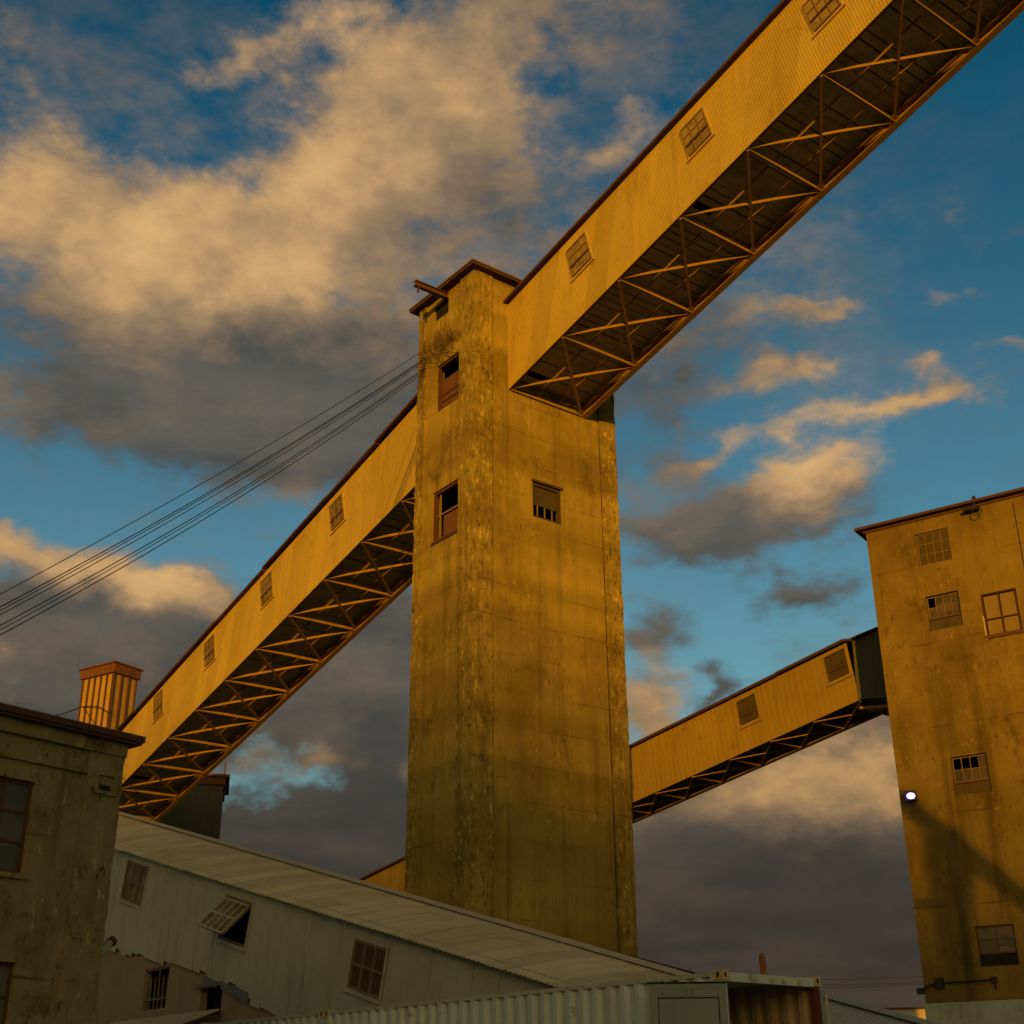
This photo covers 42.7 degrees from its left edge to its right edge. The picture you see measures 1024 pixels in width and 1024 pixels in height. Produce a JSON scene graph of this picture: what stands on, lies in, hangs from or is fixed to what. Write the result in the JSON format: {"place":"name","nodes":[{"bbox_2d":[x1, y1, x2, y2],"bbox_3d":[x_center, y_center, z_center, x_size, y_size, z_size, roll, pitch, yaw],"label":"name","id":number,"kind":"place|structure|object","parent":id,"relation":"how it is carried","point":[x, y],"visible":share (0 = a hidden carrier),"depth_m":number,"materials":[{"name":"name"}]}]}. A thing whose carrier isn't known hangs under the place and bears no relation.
{"place":"outdoors","nodes":[
{"label":"outdoors","id":0,"kind":"place"},
{"bbox_2d":[0,0,1023,1007],"label":"sky","id":1,"kind":"structure","parent":0,"point":[219,219],"materials":[{"name":"blue"}]},
{"bbox_2d":[885,1007,925,1018],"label":"warehouse","id":2,"kind":"structure","parent":0,"point":[919,1012],"depth_m":135.50,"materials":[{"name":"beige metal"}]},
{"label":"ground","id":3,"kind":"structure","parent":0,"visible":0},
{"bbox_2d":[0,702,146,1023],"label":"flat roof building","id":4,"kind":"structure","parent":3,"relation":"on","point":[61,778],"depth_m":23.45,"materials":[{"name":"grey concrete"}]},
{"bbox_2d":[0,962,13,1023],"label":"window","id":5,"kind":"structure","parent":4,"relation":"in","point":[6,969],"depth_m":22.27,"materials":[{"name":"red paint"}]},
{"bbox_2d":[0,777,32,879],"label":"window","id":6,"kind":"structure","parent":4,"relation":"in","point":[15,795],"depth_m":23.16,"materials":[{"name":"grey glass"}]},
{"bbox_2d":[102,936,116,956],"bbox_3d":[-7.583,8.124,24.439,0.224,0.432,0.443,-12,-27,24],"label":"drain pipe","id":7,"kind":"object","parent":4,"relation":"attached to","point":[109,943],"visible":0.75,"depth_m":24.47,"materials":[{"name":"metal"}]},
{"bbox_2d":[77,660,143,729],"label":"hopper tower","id":8,"kind":"structure","parent":3,"relation":"on","point":[111,687],"depth_m":79.48,"materials":[{"name":"metal"}]},
{"bbox_2d":[56,706,109,715],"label":"cable","id":9,"kind":"object","parent":8,"relation":"attached to","point":[81,707],"visible":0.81,"depth_m":77.93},
{"bbox_2d":[110,1009,218,1023],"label":"lean to","id":10,"kind":"object","parent":3,"relation":"on","point":[182,1018],"visible":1,"depth_m":42.04,"materials":[{"name":"metal"}]},
{"bbox_2d":[158,763,229,839],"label":"dark silo","id":11,"kind":"object","parent":3,"relation":"on","point":[197,809],"visible":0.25,"depth_m":81.38,"materials":[{"name":"metal"}]},
{"bbox_2d":[94,811,695,1023],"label":"inclined shed","id":12,"kind":"structure","parent":3,"relation":"on","point":[195,922],"depth_m":39.57,"materials":[{"name":"grey metal"}]},
{"bbox_2d":[118,859,149,909],"bbox_3d":[-14.047,13.842,48.727,0.160,2.078,2.626,17,-30,-34],"label":"window","id":13,"kind":"structure","parent":12,"relation":"in","point":[135,877],"depth_m":48.78,"materials":[{"name":"grey"}]},
{"bbox_2d":[197,893,253,951],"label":"window","id":14,"kind":"structure","parent":12,"relation":"in","point":[227,911],"depth_m":41.24,"materials":[{"name":"grey"}]},
{"bbox_2d":[343,936,388,1004],"bbox_3d":[-3.857,12.188,34.854,0.160,1.838,2.147,17,-30,-34],"label":"window","id":15,"kind":"structure","parent":12,"relation":"in","point":[368,961],"depth_m":34.88,"materials":[{"name":"grey"}]},
{"bbox_2d":[404,258,637,956],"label":"concrete tower","id":16,"kind":"structure","parent":3,"relation":"on","point":[519,807],"depth_m":45.95,"materials":[{"name":"brown concrete"}]},
{"bbox_2d":[116,394,416,821],"bbox_3d":[-14.176,8.206,66.989,4.160,14.870,44.146,17,-30,-34],"label":"conveyor gallery","id":17,"kind":"object","parent":16,"relation":"attached to","point":[331,579],"visible":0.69,"depth_m":62.12,"materials":[{"name":"beige metal"}]},
{"bbox_2d":[152,688,163,723],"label":"window","id":18,"kind":"structure","parent":17,"relation":"in","point":[158,701],"depth_m":69.08,"materials":[{"name":"glass"}]},
{"bbox_2d":[203,633,215,670],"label":"window","id":19,"kind":"structure","parent":17,"relation":"in","point":[210,645],"depth_m":65.42,"materials":[{"name":"glass"}]},
{"bbox_2d":[260,570,274,609],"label":"window","id":20,"kind":"structure","parent":17,"relation":"in","point":[266,585],"depth_m":61.84,"materials":[{"name":"beige paint"}]},
{"bbox_2d":[329,493,346,535],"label":"window","id":21,"kind":"structure","parent":17,"relation":"in","point":[337,508],"depth_m":57.92,"materials":[{"name":"beige glass"}]},
{"bbox_2d":[414,322,458,374],"bbox_3d":[-2.877,-6.469,50.830,0.238,2.045,3.262,17,-30,-34],"label":"wire tangle","id":22,"kind":"object","parent":16,"relation":"attached to","point":[446,342],"visible":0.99,"depth_m":50.61,"materials":[{"name":"black metal"}]},
{"bbox_2d":[430,480,457,545],"bbox_3d":[-2.357,0.025,47.639,0.300,2.143,1.726,17,-30,-34],"label":"window","id":23,"kind":"structure","parent":16,"relation":"in","point":[450,519],"depth_m":47.80,"materials":[{"name":"red paint"}]},
{"bbox_2d":[438,353,458,411],"bbox_3d":[-2.328,-4.905,49.877,0.180,2.096,1.526,17,-30,-34],"label":"window","id":24,"kind":"structure","parent":16,"relation":"in","point":[448,389],"depth_m":50.05,"materials":[{"name":"red paint"}]},
{"bbox_2d":[531,478,562,524],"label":"window","id":25,"kind":"structure","parent":16,"relation":"in","point":[544,497],"depth_m":48.69,"materials":[{"name":"beige paint"}]},
{"bbox_2d":[503,0,1023,418],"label":"conveyor gallery","id":26,"kind":"object","parent":16,"relation":"attached to","point":[785,118],"visible":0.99,"depth_m":43.63,"materials":[{"name":"beige metal"}]},
{"bbox_2d":[565,231,594,282],"bbox_3d":[2.439,-9.277,47.453,0.085,1.759,1.590,17,-30,-34],"label":"window","id":27,"kind":"structure","parent":26,"relation":"in","point":[579,253],"depth_m":47.46,"materials":[{"name":"beige paint"}]},
{"bbox_2d":[679,107,715,162],"bbox_3d":[6.149,-12.607,43.604,0.085,1.759,1.590,17,-30,-34],"label":"window","id":28,"kind":"structure","parent":26,"relation":"in","point":[698,128],"depth_m":43.60,"materials":[{"name":"beige paint"}]},
{"bbox_2d":[801,0,845,37],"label":"window","id":29,"kind":"structure","parent":26,"relation":"in","point":[816,12],"depth_m":40.03,"materials":[{"name":"beige glass"}]},
{"bbox_2d":[324,969,829,1023],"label":"shipping container","id":30,"kind":"object","parent":3,"relation":"on","point":[720,996],"visible":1,"depth_m":23.13,"materials":[{"name":"white metal"}]},
{"bbox_2d":[647,977,727,1023],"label":"door","id":31,"kind":"structure","parent":30,"relation":"in","point":[670,1002],"depth_m":20.96,"materials":[{"name":"paint"}]},
{"bbox_2d":[759,953,766,974],"bbox_3d":[4.329,7.837,22.582,0.100,0.423,0.060,18,-30,-35],"label":"stake","id":32,"kind":"object","parent":30,"relation":"on","point":[762,962],"visible":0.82,"depth_m":22.57,"materials":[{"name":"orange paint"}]},
{"bbox_2d":[818,990,825,1023],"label":"door","id":33,"kind":"structure","parent":30,"relation":"in","point":[823,1019],"depth_m":22.34,"materials":[{"name":"white paint"}]},
{"bbox_2d":[823,992,940,1023],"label":"shed","id":34,"kind":"structure","parent":3,"relation":"on","point":[842,1010],"depth_m":26.16,"materials":[{"name":"grey metal"}]},
{"bbox_2d":[854,487,1023,1023],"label":"elevator building","id":35,"kind":"structure","parent":3,"relation":"on","point":[948,585],"depth_m":43.61,"materials":[{"name":"concrete"}]},
{"bbox_2d":[850,626,888,715],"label":"transfer house","id":36,"kind":"structure","parent":35,"relation":"attached to","point":[869,675],"depth_m":50.61,"materials":[{"name":"grey metal"}]},
{"bbox_2d":[359,638,881,891],"bbox_3d":[2.092,15.268,65.233,2.470,8.137,40.369,17,-30,-34],"label":"conveyor gallery","id":37,"kind":"object","parent":36,"relation":"attached to","point":[802,704],"visible":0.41,"depth_m":55.53,"materials":[{"name":"yellow metal"}]},
{"bbox_2d":[736,693,761,729],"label":"window","id":38,"kind":"structure","parent":37,"relation":"in","point":[747,708],"depth_m":55.10,"materials":[{"name":"beige paint"}]},
{"bbox_2d":[823,648,852,686],"bbox_3d":[12.898,6.140,51.863,0.085,1.365,1.341,17,-30,-34],"label":"window","id":39,"kind":"structure","parent":37,"relation":"in","point":[836,664],"depth_m":51.88,"materials":[{"name":"beige paint"}]},
{"bbox_2d":[819,984,921,987],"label":"power line","id":40,"kind":"object","parent":35,"relation":"attached to","point":[867,986],"visible":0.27,"depth_m":177.58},
{"bbox_2d":[821,976,922,979],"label":"power line","id":41,"kind":"object","parent":35,"relation":"attached to","point":[869,978],"visible":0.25,"depth_m":177.88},
{"bbox_2d":[846,982,922,984],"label":"power line","id":42,"kind":"object","parent":35,"relation":"attached to","point":[888,983],"visible":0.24,"depth_m":177.67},
{"bbox_2d":[904,790,917,800],"bbox_3d":[13.305,9.465,43.658,0.400,0.348,0.441,-8,-25,15],"label":"flood light","id":43,"kind":"object","parent":35,"relation":"attached to","point":[910,794],"visible":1,"depth_m":43.49,"materials":[{"name":"glass"}]},
{"bbox_2d":[916,529,951,566],"bbox_3d":[14.965,1.272,46.390,1.150,1.210,0.060,-16,-29,32],"label":"window","id":44,"kind":"structure","parent":35,"relation":"in","point":[933,547],"depth_m":46.38,"materials":[{"name":"glass"}]},
{"bbox_2d":[926,592,962,630],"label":"window","id":45,"kind":"structure","parent":35,"relation":"in","point":[946,612],"depth_m":45.42,"materials":[{"name":"beige paint"}]},
{"bbox_2d":[916,977,997,994],"bbox_3d":[13.899,14.786,40.939,2.512,0.453,0.200,-16,-29,32],"label":"wall conduit","id":46,"kind":"object","parent":35,"relation":"attached to","point":[939,983],"depth_m":41.14,"materials":[{"name":"grey metal"}]},
{"bbox_2d":[962,496,981,515],"bbox_3d":[16.124,-0.186,45.781,0.657,0.868,0.353,-16,-29,32],"label":"hoist bracket","id":47,"kind":"object","parent":35,"relation":"attached to","point":[974,507],"visible":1,"depth_m":45.70,"materials":[{"name":"black metal"}]},
{"bbox_2d":[952,754,991,795],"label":"window","id":48,"kind":"structure","parent":35,"relation":"in","point":[972,777],"depth_m":43.02,"materials":[{"name":"beige paint"}]},
{"bbox_2d":[976,925,1018,966],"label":"window","id":49,"kind":"structure","parent":35,"relation":"in","point":[1000,946],"depth_m":40.84,"materials":[{"name":"red paint"}]},
{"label":"utility pole","id":50,"kind":"object","parent":3,"relation":"on","visible":0},
{"bbox_2d":[0,352,420,594],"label":"cable","id":51,"kind":"object","parent":50,"relation":"attached to","point":[199,484],"visible":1,"depth_m":40.47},
{"bbox_2d":[0,358,424,607],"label":"cable","id":52,"kind":"object","parent":50,"relation":"attached to","point":[201,496],"visible":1,"depth_m":40.18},
{"bbox_2d":[0,368,424,625],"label":"cable","id":53,"kind":"object","parent":50,"relation":"attached to","point":[201,512],"visible":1,"depth_m":40.12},
{"bbox_2d":[0,369,424,629],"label":"cable","id":54,"kind":"object","parent":50,"relation":"attached to","point":[200,516],"visible":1,"depth_m":39.95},
{"bbox_2d":[0,371,425,634],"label":"cable","id":55,"kind":"object","parent":50,"relation":"attached to","point":[201,520],"visible":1,"depth_m":39.98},
{"bbox_2d":[0,360,425,614],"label":"cable","id":56,"kind":"object","parent":50,"relation":"attached to","point":[206,499],"visible":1,"depth_m":40.27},
{"bbox_2d":[0,358,426,610],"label":"cable","id":57,"kind":"object","parent":50,"relation":"attached to","point":[203,497],"visible":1,"depth_m":40.20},
{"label":"concrete block","id":58,"kind":"object","parent":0,"visible":0},
{"bbox_2d":[201,1010,324,1023],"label":"shipping container","id":59,"kind":"object","parent":58,"relation":"on","point":[313,1018],"visible":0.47,"depth_m":30.93,"materials":[{"name":"grey metal"}]}
]}

